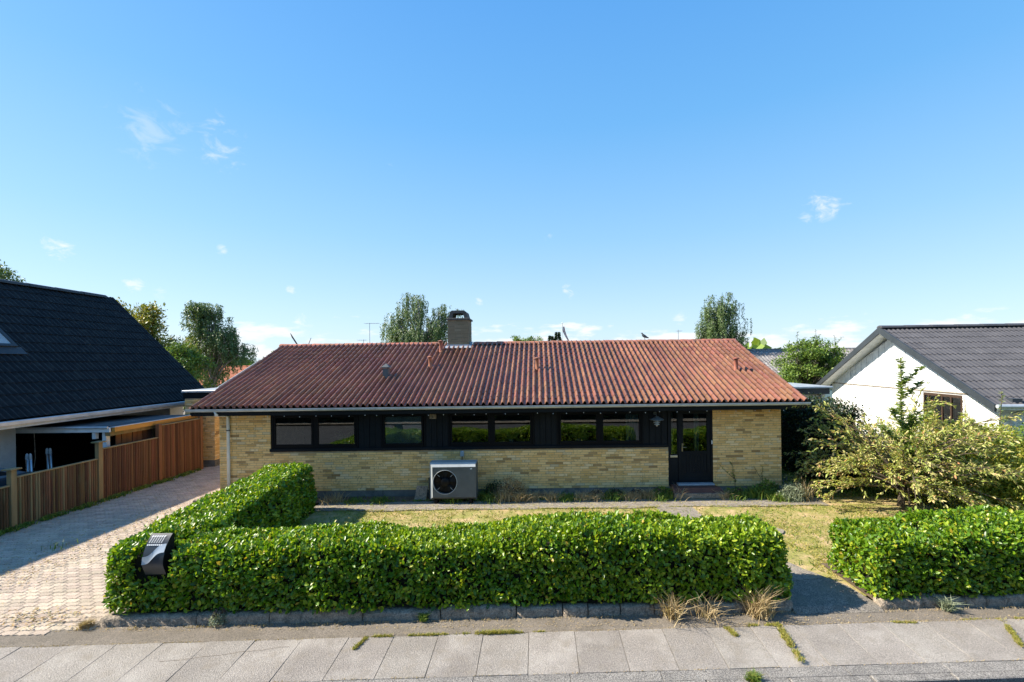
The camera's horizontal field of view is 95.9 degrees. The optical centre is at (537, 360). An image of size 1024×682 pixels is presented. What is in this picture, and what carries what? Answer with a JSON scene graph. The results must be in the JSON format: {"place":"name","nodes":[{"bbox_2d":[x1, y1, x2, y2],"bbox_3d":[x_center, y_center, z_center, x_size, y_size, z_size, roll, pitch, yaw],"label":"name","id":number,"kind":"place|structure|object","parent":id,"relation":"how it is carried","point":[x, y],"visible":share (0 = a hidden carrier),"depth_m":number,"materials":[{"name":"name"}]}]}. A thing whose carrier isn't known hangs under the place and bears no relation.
{"place":"outdoors","nodes":[
{"label":"outdoors","id":0,"kind":"place"},
{"bbox_2d":[0,466,219,635],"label":"driveway","id":1,"kind":"structure","parent":0,"point":[77,584],"depth_m":9.36,"materials":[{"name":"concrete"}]},
{"bbox_2d":[0,605,105,630],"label":"fallen leaves","id":2,"kind":"object","parent":1,"relation":"on","point":[33,618],"visible":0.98,"depth_m":6.96,"materials":[{"name":"brown plant"}]},
{"bbox_2d":[74,616,98,629],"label":"grass tuft","id":3,"kind":"object","parent":1,"relation":"on","point":[85,624],"visible":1,"depth_m":6.70,"materials":[{"name":"plant"}]},
{"bbox_2d":[0,504,187,587],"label":"fallen leaves","id":4,"kind":"object","parent":1,"relation":"on","point":[81,549],"visible":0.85,"depth_m":9.51,"materials":[{"name":"brown plant"}]},
{"bbox_2d":[0,468,201,535],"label":"fence weeds","id":5,"kind":"object","parent":1,"relation":"on","point":[51,516],"visible":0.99,"depth_m":12.48,"materials":[{"name":"green plant"}]},
{"bbox_2d":[0,416,202,530],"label":"wooden fence","id":6,"kind":"object","parent":1,"relation":"on","point":[169,450],"visible":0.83,"depth_m":13.05,"materials":[{"name":"brown wood"}]},
{"bbox_2d":[0,468,218,603],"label":"fallen leaves","id":7,"kind":"object","parent":1,"relation":"on","point":[92,528],"visible":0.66,"depth_m":10.72,"materials":[{"name":"brown plant"}]},
{"bbox_2d":[18,410,203,521],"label":"neighbour yard","id":8,"kind":"structure","parent":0,"point":[40,470],"depth_m":17.00,"materials":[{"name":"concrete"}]},
{"bbox_2d":[0,259,25,282],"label":"garden tree","id":9,"kind":"object","parent":8,"relation":"on","point":[7,274],"visible":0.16,"depth_m":30.06,"materials":[{"name":"green plant"}]},
{"bbox_2d":[0,468,31,486],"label":"parked car","id":10,"kind":"object","parent":8,"relation":"on","point":[3,478],"visible":0.01,"depth_m":11.66,"materials":[{"name":"paint"}]},
{"bbox_2d":[25,453,32,471],"bbox_3d":[-13.856,3.245,12.600,0.243,1.452,0.068,-1,0,0],"label":"ladder rack","id":11,"kind":"object","parent":8,"relation":"on","point":[29,464],"visible":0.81,"depth_m":12.58,"materials":[{"name":"metal"}]},
{"bbox_2d":[45,448,52,468],"bbox_3d":[-14.156,3.249,13.400,0.243,1.452,0.068,-1,0,0],"label":"ladder rack","id":12,"kind":"object","parent":8,"relation":"on","point":[49,461],"visible":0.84,"depth_m":13.38,"materials":[{"name":"metal"}]},
{"bbox_2d":[0,279,204,468],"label":"neighbour house","id":13,"kind":"structure","parent":8,"relation":"on","point":[68,355],"depth_m":15.73,"materials":[{"name":"black tile"}]},
{"bbox_2d":[0,328,26,353],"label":"roof window","id":14,"kind":"structure","parent":13,"relation":"in","point":[7,345],"depth_m":13.88,"materials":[{"name":"glass"}]},
{"bbox_2d":[15,415,196,469],"bbox_3d":[-15.960,2.968,15.293,7.010,2.055,3.615,-1,0,0],"label":"carport","id":15,"kind":"object","parent":8,"relation":"on","point":[67,442],"visible":0.36,"depth_m":16.51,"materials":[{"name":"wood"}]},
{"bbox_2d":[116,296,203,370],"bbox_3d":[-23.302,0.155,26.910,7.358,8.078,4.194,-1,0,0],"label":"garden tree","id":16,"kind":"object","parent":8,"relation":"on","point":[146,316],"visible":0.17,"depth_m":26.60,"materials":[{"name":"green plant"}]},
{"bbox_2d":[165,340,218,411],"bbox_3d":[-20.194,1.489,26.096,3.778,5.335,3.133,-1,0,36],"label":"garden tree","id":17,"kind":"object","parent":8,"relation":"on","point":[194,358],"visible":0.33,"depth_m":25.93,"materials":[{"name":"green plant"}]},
{"bbox_2d":[181,387,219,466],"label":"brick garage","id":18,"kind":"structure","parent":8,"relation":"on","point":[211,446],"depth_m":17.25,"materials":[{"name":"brick"}]},
{"bbox_2d":[180,300,258,388],"bbox_3d":[-21.312,0.020,31.084,5.037,8.292,3.069,-1,0,0],"label":"birch tree","id":19,"kind":"object","parent":8,"relation":"on","point":[214,339],"visible":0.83,"depth_m":30.63,"materials":[{"name":"green plant"}]},
{"bbox_2d":[133,593,779,612],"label":"bed soil","id":20,"kind":"structure","parent":0,"point":[409,606],"depth_m":7.11,"materials":[{"name":"soil"}]},
{"bbox_2d":[141,533,174,610],"bbox_3d":[-5.666,3.238,6.918,0.310,1.262,0.284,-1,0,0],"label":"letterbox","id":21,"kind":"object","parent":20,"relation":"on","point":[157,555],"visible":0.91,"depth_m":6.84,"materials":[{"name":"black plastic"}]},
{"bbox_2d":[130,407,873,611],"bbox_3d":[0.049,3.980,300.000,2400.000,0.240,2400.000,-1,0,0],"label":"ground","id":22,"kind":"structure","parent":0,"point":[516,608],"depth_m":7.40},
{"bbox_2d":[196,365,250,387],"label":"orange roof house","id":23,"kind":"structure","parent":22,"relation":"on","point":[238,369],"depth_m":46.87,"materials":[{"name":"tile"}]},
{"bbox_2d":[380,292,463,342],"bbox_3d":[-9.081,-0.723,35.922,5.987,9.485,4.580,-1,0,32],"label":"weeping tree","id":24,"kind":"object","parent":22,"relation":"on","point":[431,333],"visible":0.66,"depth_m":35.58,"materials":[{"name":"plant"}]},
{"bbox_2d":[100,596,792,627],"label":"garden kerb","id":25,"kind":"structure","parent":22,"relation":"on","point":[260,616],"depth_m":6.85,"materials":[{"name":"concrete"}]},
{"bbox_2d":[184,310,810,497],"bbox_3d":[-1.047,1.040,16.769,16.660,5.745,9.042,-1,0,0],"label":"brick bungalow","id":26,"kind":"object","parent":22,"relation":"on","point":[463,377],"visible":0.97,"depth_m":12.90,"materials":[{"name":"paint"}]},
{"bbox_2d":[271,414,358,448],"bbox_3d":[-6.222,1.961,12.924,2.430,0.970,0.092,-1,0,0],"label":"window","id":27,"kind":"structure","parent":26,"relation":"in","point":[314,419],"depth_m":12.90,"materials":[{"name":"black wood"}]},
{"bbox_2d":[332,431,353,443],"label":"potted plant","id":28,"kind":"object","parent":26,"relation":"on","point":[347,439],"visible":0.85,"depth_m":13.11,"materials":[{"name":"green plant"}]},
{"bbox_2d":[385,416,420,442],"bbox_3d":[-3.747,1.921,12.995,1.060,0.870,0.010,-1,0,0],"label":"window","id":29,"kind":"structure","parent":26,"relation":"attached to","point":[402,429],"depth_m":12.99,"materials":[{"name":"glass"}]},
{"bbox_2d":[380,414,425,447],"bbox_3d":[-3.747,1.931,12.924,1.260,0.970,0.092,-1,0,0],"label":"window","id":30,"kind":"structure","parent":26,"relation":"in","point":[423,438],"depth_m":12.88,"materials":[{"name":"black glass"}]},
{"bbox_2d":[453,429,481,441],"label":"potted plant","id":31,"kind":"object","parent":26,"relation":"on","point":[469,438],"visible":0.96,"depth_m":13.12,"materials":[{"name":"green plant"}]},
{"bbox_2d":[448,412,534,446],"bbox_3d":[-1.287,1.901,12.924,2.420,0.970,0.092,-1,0,0],"label":"window","id":32,"kind":"structure","parent":26,"relation":"in","point":[491,416],"depth_m":12.89,"materials":[{"name":"black glass"}]},
{"bbox_2d":[497,429,523,441],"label":"potted plant","id":33,"kind":"object","parent":26,"relation":"on","point":[511,437],"visible":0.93,"depth_m":13.12,"materials":[{"name":"green plant"}]},
{"bbox_2d":[267,410,783,416],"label":"string lights","id":34,"kind":"object","parent":26,"relation":"hanging from","point":[519,413],"visible":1,"depth_m":12.39,"materials":[{"name":"white paint"}]},
{"bbox_2d":[557,411,642,444],"bbox_3d":[1.763,1.864,12.924,2.420,0.970,0.092,-1,0,0],"label":"window","id":35,"kind":"structure","parent":26,"relation":"in","point":[599,417],"depth_m":12.89,"materials":[{"name":"black glass"}]},
{"bbox_2d":[626,414,637,439],"bbox_3d":[2.693,1.852,13.100,0.340,0.890,0.039,-1,0,0],"label":"curtain","id":36,"kind":"object","parent":26,"relation":"hanging from","point":[631,426],"visible":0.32,"depth_m":13.10,"materials":[{"name":"fabric"}]},
{"bbox_2d":[693,414,698,450],"bbox_3d":[4.559,2.369,13.200,0.140,1.850,0.038,-1,0,0],"label":"curtain","id":37,"kind":"object","parent":26,"relation":"hanging from","point":[696,434],"visible":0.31,"depth_m":13.20,"materials":[{"name":"fabric"}]},
{"bbox_2d":[681,411,710,480],"bbox_3d":[4.444,2.386,12.906,0.820,1.950,0.119,-1,0,0],"label":"door","id":38,"kind":"structure","parent":26,"relation":"in","point":[695,465],"depth_m":12.92,"materials":[{"name":"paint"}]},
{"bbox_2d":[510,335,542,340],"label":"garden tree","id":39,"kind":"object","parent":22,"relation":"on","point":[530,338],"visible":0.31,"depth_m":45.65,"materials":[{"name":"green plant"}]},
{"bbox_2d":[230,337,829,365],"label":"distant trees","id":40,"kind":"object","parent":22,"relation":"on","point":[758,343],"visible":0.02,"depth_m":121.32,"materials":[{"name":"green plant"}]},
{"bbox_2d":[694,292,752,349],"bbox_3d":[15.679,-1.065,39.016,4.634,9.560,3.193,-1,0,0],"label":"birch tree","id":41,"kind":"object","parent":22,"relation":"on","point":[718,318],"visible":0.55,"depth_m":38.65,"materials":[{"name":"green plant"}]},
{"bbox_2d":[748,348,854,401],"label":"grey roof house","id":42,"kind":"structure","parent":22,"relation":"on","point":[765,356],"depth_m":37.67,"materials":[{"name":"white paint"}]},
{"bbox_2d":[769,336,848,389],"bbox_3d":[14.939,1.186,24.994,4.704,5.082,3.302,-1,0,0],"label":"round tree","id":43,"kind":"object","parent":22,"relation":"on","point":[809,370],"visible":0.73,"depth_m":24.67,"materials":[{"name":"green plant"}]},
{"bbox_2d":[658,670,1023,681],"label":"road kerb","id":44,"kind":"structure","parent":22,"relation":"on","point":[1004,676],"depth_m":5.53,"materials":[{"name":"concrete"}]},
{"bbox_2d":[742,667,763,681],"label":"grass tuft","id":45,"kind":"object","parent":44,"relation":"on","point":[751,676],"visible":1,"depth_m":5.51,"materials":[{"name":"green plant"}]},
{"bbox_2d":[815,323,1023,438],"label":"white house","id":46,"kind":"structure","parent":22,"relation":"on","point":[978,368],"depth_m":17.60,"materials":[{"name":"paint"}]},
{"bbox_2d":[923,392,962,430],"bbox_3d":[14.686,1.876,16.660,0.100,1.390,1.760,-1,0,5],"label":"window","id":47,"kind":"structure","parent":46,"relation":"in","point":[950,411],"depth_m":16.49,"materials":[{"name":"brown glass"}]},
{"bbox_2d":[873,591,1023,609],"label":"garden kerb","id":48,"kind":"structure","parent":22,"relation":"on","point":[911,602],"depth_m":7.00,"materials":[{"name":"concrete"}]},
{"bbox_2d":[0,619,1023,681],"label":"pavement","id":49,"kind":"structure","parent":0,"point":[664,654],"depth_m":6.00,"materials":[{"name":"concrete paving slabs"}]},
{"bbox_2d":[474,628,516,634],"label":"joint grass","id":50,"kind":"structure","parent":49,"relation":"on","point":[497,631],"depth_m":6.48,"materials":[{"name":"plant"}]},
{"bbox_2d":[773,622,805,662],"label":"joint grass","id":51,"kind":"structure","parent":49,"relation":"on","point":[789,642],"depth_m":6.18,"materials":[{"name":"plant"}]},
{"bbox_2d":[1001,619,1023,647],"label":"joint grass","id":52,"kind":"structure","parent":49,"relation":"on","point":[1013,633],"depth_m":6.29,"materials":[{"name":"plant"}]},
{"bbox_2d":[0,605,1023,646],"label":"asphalt strip","id":53,"kind":"object","parent":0,"point":[205,633],"visible":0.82,"depth_m":6.66,"materials":[{"name":"asphalt"}]},
{"bbox_2d":[208,607,227,626],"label":"grey herb","id":54,"kind":"object","parent":53,"relation":"on","point":[219,614],"visible":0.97,"depth_m":6.74,"materials":[{"name":"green plant"}]},
{"bbox_2d":[72,610,808,630],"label":"straw litter","id":55,"kind":"object","parent":53,"relation":"on","point":[487,619],"visible":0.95,"depth_m":6.75,"materials":[{"name":"beige plant"}]},
{"bbox_2d":[371,629,545,637],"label":"joint grass","id":56,"kind":"structure","parent":53,"relation":"on","point":[425,634],"depth_m":6.46,"materials":[{"name":"plant"}]},
{"bbox_2d":[4,617,1023,646],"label":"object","id":57,"kind":"object","parent":53,"relation":"on","point":[520,632],"visible":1,"depth_m":6.52,"materials":[{"name":"beige plant"}]},
{"bbox_2d":[55,613,1019,631],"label":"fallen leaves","id":58,"kind":"object","parent":53,"relation":"on","point":[560,625],"visible":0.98,"depth_m":6.66,"materials":[{"name":"brown plant"}]},
{"bbox_2d":[637,582,702,626],"bbox_3d":[1.973,3.526,6.761,0.955,0.510,1.162,-1,0,0],"label":"grass tuft","id":59,"kind":"object","parent":53,"relation":"on","point":[673,614],"visible":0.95,"depth_m":6.76,"materials":[{"name":"plant"}]},
{"bbox_2d":[676,589,741,623],"bbox_3d":[2.443,3.552,6.871,0.766,0.445,1.148,-1,0,-13],"label":"grass tuft","id":60,"kind":"object","parent":53,"relation":"on","point":[703,611],"visible":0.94,"depth_m":6.78,"materials":[{"name":"plant"}]},
{"bbox_2d":[729,582,790,625],"bbox_3d":[3.275,3.506,6.852,0.923,0.515,1.004,-1,0,-23],"label":"grass tuft","id":61,"kind":"object","parent":53,"relation":"on","point":[760,608],"visible":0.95,"depth_m":6.76,"materials":[{"name":"plant"}]},
{"bbox_2d":[930,592,967,611],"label":"grass tuft","id":62,"kind":"object","parent":53,"relation":"on","point":[946,604],"visible":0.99,"depth_m":6.88,"materials":[{"name":"plant"}]},
{"bbox_2d":[0,0,1023,362],"label":"sky","id":63,"kind":"structure","parent":0,"point":[602,169],"materials":[{"name":"blue"}]},
{"bbox_2d":[314,496,828,510],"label":"gravel path","id":64,"kind":"structure","parent":0,"point":[360,506],"depth_m":12.04,"materials":[{"name":"gravel"}]},
{"bbox_2d":[429,460,477,503],"bbox_3d":[-2.273,3.250,12.388,1.326,1.116,0.476,-1,0,0],"label":"heat pump","id":65,"kind":"object","parent":64,"relation":"on","point":[453,479],"visible":0.99,"depth_m":12.16,"materials":[{"name":"grey metal"}]},
{"bbox_2d":[324,498,815,512],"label":"fallen leaves","id":66,"kind":"object","parent":64,"relation":"on","point":[538,502],"visible":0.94,"depth_m":12.06,"materials":[{"name":"brown plant"}]},
{"bbox_2d":[318,504,821,511],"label":"path edge grass","id":67,"kind":"structure","parent":64,"relation":"on","point":[650,506],"depth_m":11.73,"materials":[{"name":"plant"}]},
{"bbox_2d":[760,489,789,502],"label":"grass tuft","id":68,"kind":"object","parent":64,"relation":"on","point":[773,496],"visible":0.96,"depth_m":12.16,"materials":[{"name":"green plant"}]},
{"bbox_2d":[776,481,811,502],"bbox_3d":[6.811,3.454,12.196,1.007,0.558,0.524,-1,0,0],"label":"lavender bush","id":69,"kind":"object","parent":64,"relation":"on","point":[786,487],"visible":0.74,"depth_m":12.12,"materials":[{"name":"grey plant"}]},
{"bbox_2d":[782,480,821,501],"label":"grass tuft","id":70,"kind":"object","parent":64,"relation":"on","point":[807,490],"visible":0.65,"depth_m":12.09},
{"bbox_2d":[309,491,846,502],"bbox_3d":[-0.404,3.750,12.660,17.700,0.034,0.480,-1,0,0],"label":"house bed","id":71,"kind":"object","parent":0,"point":[401,498],"visible":0.18,"depth_m":12.70,"materials":[{"name":"soil"}]},
{"bbox_2d":[319,489,351,505],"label":"grass tuft","id":72,"kind":"object","parent":71,"relation":"on","point":[331,499],"visible":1,"depth_m":12.46,"materials":[{"name":"plant"}]},
{"bbox_2d":[365,494,394,504],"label":"grass tuft","id":73,"kind":"object","parent":71,"relation":"on","point":[379,499],"visible":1,"depth_m":12.44,"materials":[{"name":"green plant"}]},
{"bbox_2d":[414,486,427,499],"bbox_3d":[-3.176,3.611,12.637,0.360,0.370,0.060,-1,-14,0],"label":"concrete slab","id":74,"kind":"object","parent":71,"relation":"on","point":[421,492],"depth_m":12.60,"materials":[{"name":"concrete"}]},
{"bbox_2d":[475,488,499,504],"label":"grass tuft","id":75,"kind":"object","parent":71,"relation":"on","point":[487,497],"visible":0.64,"depth_m":12.38,"materials":[{"name":"green plant"}]},
{"bbox_2d":[483,479,504,500],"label":"dry bush","id":76,"kind":"object","parent":71,"relation":"on","point":[489,487],"visible":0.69,"depth_m":12.51,"materials":[{"name":"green plant"}]},
{"bbox_2d":[490,489,515,502],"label":"grass tuft","id":77,"kind":"object","parent":71,"relation":"on","point":[504,498],"visible":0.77,"depth_m":12.31,"materials":[{"name":"plant"}]},
{"bbox_2d":[496,474,527,501],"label":"dry bush","id":78,"kind":"object","parent":71,"relation":"on","point":[509,487],"visible":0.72,"depth_m":12.47,"materials":[{"name":"brown plant"}]},
{"bbox_2d":[506,487,531,502],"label":"grass tuft","id":79,"kind":"object","parent":71,"relation":"on","point":[522,497],"visible":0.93,"depth_m":12.30,"materials":[{"name":"plant"}]},
{"bbox_2d":[522,488,546,502],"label":"grass tuft","id":80,"kind":"object","parent":71,"relation":"on","point":[535,496],"visible":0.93,"depth_m":12.39,"materials":[{"name":"plant"}]},
{"bbox_2d":[538,488,567,501],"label":"grass tuft","id":81,"kind":"object","parent":71,"relation":"on","point":[551,495],"visible":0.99,"depth_m":12.40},
{"bbox_2d":[556,491,580,502],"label":"grass tuft","id":82,"kind":"object","parent":71,"relation":"on","point":[566,497],"visible":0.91,"depth_m":12.40,"materials":[{"name":"green plant"}]},
{"bbox_2d":[598,487,629,501],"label":"grass tuft","id":83,"kind":"object","parent":71,"relation":"on","point":[616,498],"visible":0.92,"depth_m":12.37,"materials":[{"name":"green plant"}]},
{"bbox_2d":[644,489,675,501],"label":"grass tuft","id":84,"kind":"object","parent":71,"relation":"on","point":[661,496],"visible":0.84,"depth_m":12.32,"materials":[{"name":"green plant"}]},
{"bbox_2d":[652,485,672,498],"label":"green weed","id":85,"kind":"object","parent":71,"relation":"on","point":[663,489],"visible":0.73,"depth_m":12.47,"materials":[{"name":"green plant"}]},
{"bbox_2d":[671,482,723,498],"bbox_3d":[4.354,3.540,12.623,1.380,0.295,0.525,-1,0,0],"label":"door step","id":86,"kind":"object","parent":71,"relation":"on","point":[696,490],"depth_m":12.46,"materials":[{"name":"concrete"}]},
{"bbox_2d":[723,487,750,500],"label":"grass tuft","id":87,"kind":"object","parent":71,"relation":"on","point":[735,496],"visible":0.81,"depth_m":12.31,"materials":[{"name":"green plant"}]},
{"bbox_2d":[737,484,772,500],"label":"grass tuft","id":88,"kind":"object","parent":71,"relation":"on","point":[752,495],"visible":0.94,"depth_m":12.37,"materials":[{"name":"green plant"}]},
{"bbox_2d":[752,478,779,496],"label":"green weed","id":89,"kind":"object","parent":71,"relation":"on","point":[770,487],"visible":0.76,"depth_m":12.45,"materials":[{"name":"green plant"}]},
{"bbox_2d":[299,503,1021,595],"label":"lawn","id":90,"kind":"structure","parent":0,"point":[806,564],"depth_m":11.14,"materials":[{"name":"plant"}]},
{"bbox_2d":[101,461,793,614],"bbox_3d":[-1.522,3.146,9.365,11.059,1.378,5.394,-1,0,0],"label":"laurel hedge","id":91,"kind":"object","parent":90,"relation":"on","point":[247,543],"visible":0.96,"depth_m":6.96,"materials":[{"name":"green plant"}]},
{"bbox_2d":[781,382,1023,519],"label":"shrubs","id":92,"kind":"object","parent":90,"relation":"on","point":[871,457],"visible":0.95,"depth_m":11.04,"materials":[{"name":"green plant"}]},
{"bbox_2d":[876,356,931,510],"bbox_3d":[8.952,1.813,11.222,1.176,3.857,0.527,-1,0,0],"label":"upright shoot","id":93,"kind":"object","parent":90,"relation":"on","point":[901,421],"visible":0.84,"depth_m":11.27,"materials":[{"name":"green plant"}]},
{"bbox_2d":[897,413,927,506],"bbox_3d":[9.028,2.492,11.140,0.821,2.498,0.782,-1,0,-33],"label":"upright shoot","id":94,"kind":"object","parent":90,"relation":"on","point":[910,416],"visible":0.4,"depth_m":11.13,"materials":[{"name":"green plant"}]},
{"bbox_2d":[968,448,1023,510],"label":"yellow green shrub","id":95,"kind":"object","parent":90,"relation":"on","point":[1016,464],"visible":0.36,"depth_m":11.22,"materials":[{"name":"green plant"}]},
{"bbox_2d":[658,507,823,580],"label":"entrance path","id":96,"kind":"structure","parent":0,"point":[798,573],"depth_m":8.37,"materials":[{"name":"concrete"}]},
{"bbox_2d":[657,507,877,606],"bbox_3d":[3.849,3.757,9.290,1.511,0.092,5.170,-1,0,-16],"label":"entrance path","id":97,"kind":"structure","parent":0,"point":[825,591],"depth_m":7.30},
{"bbox_2d":[793,605,883,613],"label":"entrance path","id":98,"kind":"structure","parent":0,"point":[839,609],"depth_m":6.92,"materials":[{"name":"concrete"}]},
{"bbox_2d":[781,468,1022,505],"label":"side lawn","id":99,"kind":"structure","parent":0,"point":[855,500],"depth_m":12.22,"materials":[{"name":"plant"}]},
{"bbox_2d":[788,382,832,401],"bbox_3d":[9.989,2.333,21.450,2.920,2.690,7.300,-1,0,0],"label":"flat carport","id":100,"kind":"object","parent":99,"relation":"on","point":[815,389],"visible":0.02,"depth_m":17.90,"materials":[{"name":"metal"}]},
{"bbox_2d":[781,389,877,490],"bbox_3d":[8.858,2.319,17.286,1.862,2.945,9.197,-1,0,0],"label":"tall hedge","id":101,"kind":"object","parent":99,"relation":"on","point":[793,421],"visible":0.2,"depth_m":14.24,"materials":[{"name":"green plant"}]},
{"bbox_2d":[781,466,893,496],"bbox_3d":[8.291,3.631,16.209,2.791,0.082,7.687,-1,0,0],"label":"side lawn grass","id":102,"kind":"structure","parent":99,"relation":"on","point":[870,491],"depth_m":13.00,"materials":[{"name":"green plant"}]},
{"bbox_2d":[846,415,918,490],"bbox_3d":[10.350,2.682,13.599,3.335,2.101,1.932,-1,0,0],"label":"yellow green shrub","id":103,"kind":"object","parent":99,"relation":"on","point":[875,432],"visible":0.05,"depth_m":13.38,"materials":[{"name":"green plant"}]},
{"bbox_2d":[914,397,941,439],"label":"shrub","id":104,"kind":"object","parent":99,"relation":"on","point":[928,420],"visible":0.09,"depth_m":14.52,"materials":[{"name":"green plant"}]},
{"bbox_2d":[877,418,1023,508],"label":"yellow green shrub","id":105,"kind":"object","parent":99,"relation":"on","point":[924,499],"visible":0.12,"depth_m":11.54,"materials":[{"name":"green plant"}]},
{"bbox_2d":[934,412,1023,486],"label":"yellow green shrub","id":106,"kind":"object","parent":99,"relation":"on","point":[1012,437],"visible":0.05,"depth_m":12.74,"materials":[{"name":"green plant"}]},
{"bbox_2d":[834,499,984,520],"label":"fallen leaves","id":107,"kind":"object","parent":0,"point":[882,507],"visible":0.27,"depth_m":11.54,"materials":[{"name":"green plant"}]},
{"bbox_2d":[821,563,1015,598],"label":"bed soil","id":108,"kind":"structure","parent":0,"point":[863,590],"depth_m":7.54,"materials":[{"name":"soil"}]},
{"bbox_2d":[825,504,1023,599],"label":"laurel hedge","id":109,"kind":"object","parent":108,"relation":"on","point":[977,548],"visible":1,"depth_m":7.14,"materials":[{"name":"green plant"}]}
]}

